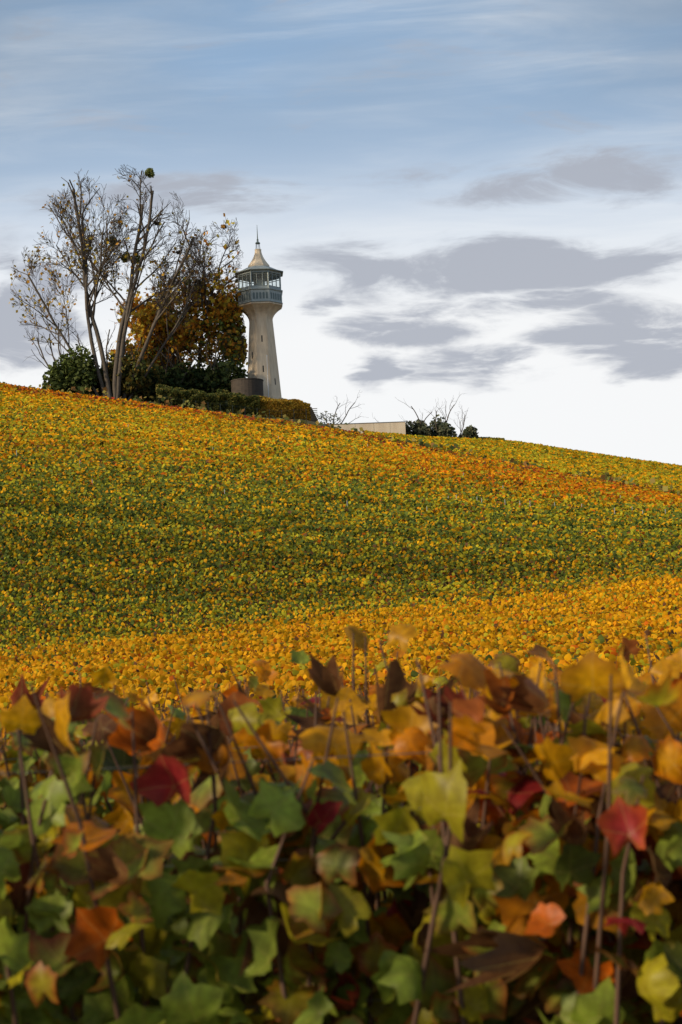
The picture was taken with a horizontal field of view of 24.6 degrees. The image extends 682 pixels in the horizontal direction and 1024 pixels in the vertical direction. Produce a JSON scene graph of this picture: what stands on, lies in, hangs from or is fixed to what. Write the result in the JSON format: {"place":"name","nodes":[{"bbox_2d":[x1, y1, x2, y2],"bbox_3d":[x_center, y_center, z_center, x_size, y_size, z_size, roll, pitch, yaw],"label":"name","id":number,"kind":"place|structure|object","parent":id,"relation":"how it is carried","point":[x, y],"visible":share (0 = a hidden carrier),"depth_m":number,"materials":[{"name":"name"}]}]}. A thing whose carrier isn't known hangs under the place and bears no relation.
{"place":"outdoors","nodes":[
{"label":"outdoors","id":0,"kind":"place"},
{"bbox_2d":[0,402,515,661],"bbox_3d":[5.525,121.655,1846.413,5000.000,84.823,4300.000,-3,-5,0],"label":"terrain","id":1,"kind":"structure","parent":0,"point":[312,422],"depth_m":84.70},
{"bbox_2d":[26,314,97,394],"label":"understory bush","id":2,"kind":"object","parent":1,"relation":"on","point":[68,373],"visible":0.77,"depth_m":223.71,"materials":[{"name":"green plant"}]},
{"bbox_2d":[63,333,112,395],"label":"understory bush","id":3,"kind":"object","parent":1,"relation":"on","point":[97,387],"visible":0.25,"depth_m":225.56,"materials":[{"name":"green plant"}]},
{"bbox_2d":[51,307,166,401],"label":"understory bush","id":4,"kind":"object","parent":1,"relation":"on","point":[128,368],"visible":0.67,"depth_m":224.78,"materials":[{"name":"green plant"}]},
{"bbox_2d":[9,165,210,400],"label":"bare tree","id":5,"kind":"object","parent":1,"relation":"on","point":[86,250],"visible":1,"depth_m":225.22,"materials":[{"name":"brown plant"}]},
{"bbox_2d":[131,341,178,401],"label":"understory bush","id":6,"kind":"object","parent":1,"relation":"on","point":[152,387],"visible":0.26,"depth_m":229.17,"materials":[{"name":"green plant"}]},
{"bbox_2d":[105,213,247,376],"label":"tree","id":7,"kind":"object","parent":1,"relation":"on","point":[223,313],"visible":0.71,"depth_m":235.29,"materials":[{"name":"orange plant"}]},
{"bbox_2d":[155,384,219,410],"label":"green hedge","id":8,"kind":"object","parent":1,"relation":"on","point":[178,394],"visible":0.8,"depth_m":219.65,"materials":[{"name":"green plant"}]},
{"bbox_2d":[149,325,226,393],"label":"understory bush","id":9,"kind":"object","parent":1,"relation":"on","point":[181,376],"visible":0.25,"depth_m":232.12,"materials":[{"name":"green plant"}]},
{"bbox_2d":[149,328,230,392],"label":"understory bush","id":10,"kind":"object","parent":1,"relation":"on","point":[217,356],"visible":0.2,"depth_m":233.24,"materials":[{"name":"green plant"}]},
{"bbox_2d":[169,321,247,392],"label":"understory bush","id":11,"kind":"object","parent":1,"relation":"on","point":[218,377],"visible":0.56,"depth_m":232.02,"materials":[{"name":"green plant"}]},
{"bbox_2d":[162,398,306,421],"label":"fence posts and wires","id":12,"kind":"object","parent":1,"relation":"on","point":[281,411],"visible":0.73,"depth_m":216.74,"materials":[{"name":"grey metal"}]},
{"bbox_2d":[217,389,259,415],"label":"green hedge","id":13,"kind":"object","parent":1,"relation":"on","point":[236,400],"visible":0.91,"depth_m":220.37,"materials":[{"name":"green plant"}]},
{"bbox_2d":[230,378,263,395],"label":"museum timber drum","id":14,"kind":"object","parent":1,"relation":"on","point":[249,386],"visible":0.54,"depth_m":227.60,"materials":[{"name":"brown wood"}]},
{"bbox_2d":[235,231,282,398],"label":"lighthouse","id":15,"kind":"object","parent":1,"relation":"on","point":[260,296],"visible":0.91,"depth_m":235.05,"materials":[{"name":"concrete"}]},
{"bbox_2d":[259,396,310,420],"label":"yellow hedge","id":16,"kind":"object","parent":1,"relation":"on","point":[275,406],"visible":0.94,"depth_m":220.63,"materials":[{"name":"brown"}]},
{"bbox_2d":[310,407,317,421],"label":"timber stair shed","id":17,"kind":"structure","parent":1,"relation":"on","point":[314,418],"depth_m":234.09,"materials":[{"name":"grey wood"}]},
{"bbox_2d":[0,654,669,740],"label":"vine leaves","id":18,"kind":"object","parent":1,"relation":"on","point":[633,662],"visible":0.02,"depth_m":25.28,"materials":[{"name":"orange plant"}]},
{"bbox_2d":[0,624,681,1023],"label":"vine leaves","id":19,"kind":"object","parent":1,"relation":"on","point":[518,878],"visible":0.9,"depth_m":3.53,"materials":[{"name":"green plant"}]},
{"bbox_2d":[0,382,681,573],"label":"vines","id":20,"kind":"object","parent":1,"relation":"on","point":[155,472],"visible":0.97,"depth_m":129.56,"materials":[{"name":"yellow plant"}]},
{"bbox_2d":[0,524,681,710],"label":"vines","id":21,"kind":"object","parent":1,"relation":"on","point":[563,613],"visible":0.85,"depth_m":67.73,"materials":[{"name":"yellow plant"}]},
{"bbox_2d":[16,436,665,513],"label":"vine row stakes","id":22,"kind":"object","parent":1,"relation":"on","point":[426,506],"visible":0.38,"depth_m":127.74,"materials":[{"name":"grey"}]},
{"bbox_2d":[3,382,679,493],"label":"vineyard rows","id":23,"kind":"object","parent":1,"relation":"on","point":[452,447],"visible":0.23,"depth_m":203.18,"materials":[{"name":"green plant"}]},
{"bbox_2d":[4,759,681,1023],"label":"vine shoots","id":24,"kind":"object","parent":1,"relation":"on","point":[375,901],"depth_m":3.42,"materials":[{"name":"brown plant"}]},
{"bbox_2d":[317,391,368,423],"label":"bare shrub","id":25,"kind":"object","parent":1,"relation":"on","point":[326,420],"visible":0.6,"depth_m":235.03,"materials":[{"name":"grey plant"}]},
{"bbox_2d":[326,421,405,433],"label":"wall","id":26,"kind":"structure","parent":1,"relation":"on","point":[393,427],"depth_m":231.48,"materials":[{"name":"beige concrete"}]},
{"bbox_2d":[375,409,432,435],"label":"scrub bush","id":27,"kind":"object","parent":1,"relation":"on","point":[414,428],"visible":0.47,"depth_m":234.47,"materials":[{"name":"green plant"}]},
{"bbox_2d":[397,393,464,436],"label":"scrub bush","id":28,"kind":"object","parent":1,"relation":"on","point":[428,429],"visible":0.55,"depth_m":235.44,"materials":[{"name":"green plant"}]},
{"bbox_2d":[428,399,466,437],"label":"scrub bush","id":29,"kind":"object","parent":1,"relation":"on","point":[447,428],"visible":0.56,"depth_m":234.56,"materials":[{"name":"green plant"}]},
{"bbox_2d":[445,413,478,437],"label":"scrub bush","id":30,"kind":"object","parent":1,"relation":"on","point":[469,431],"visible":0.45,"depth_m":232.50,"materials":[{"name":"green plant"}]},
{"bbox_2d":[478,436,504,439],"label":"wall","id":31,"kind":"structure","parent":1,"relation":"on","point":[489,437],"depth_m":233.09,"materials":[{"name":"green"}]},
{"bbox_3d":[0.153,2.533,15.754,18.651,1.886,24.855,-3,-5,0],"label":"vine trellis","id":32,"kind":"object","parent":1,"relation":"on","visible":0},
{"bbox_2d":[0,633,681,884],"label":"vine stems","id":33,"kind":"object","parent":32,"relation":"attached to","point":[437,737],"visible":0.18,"depth_m":3.67,"materials":[{"name":"brown plant"}]},
{"bbox_2d":[0,687,681,1017],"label":"vines trellis wires","id":34,"kind":"object","parent":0,"point":[278,760],"visible":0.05,"depth_m":3.66,"materials":[{"name":"grey metal"}]},
{"bbox_2d":[0,0,681,464],"label":"sky","id":35,"kind":"structure","parent":0,"point":[481,200],"materials":[{"name":"blue"}]}
]}

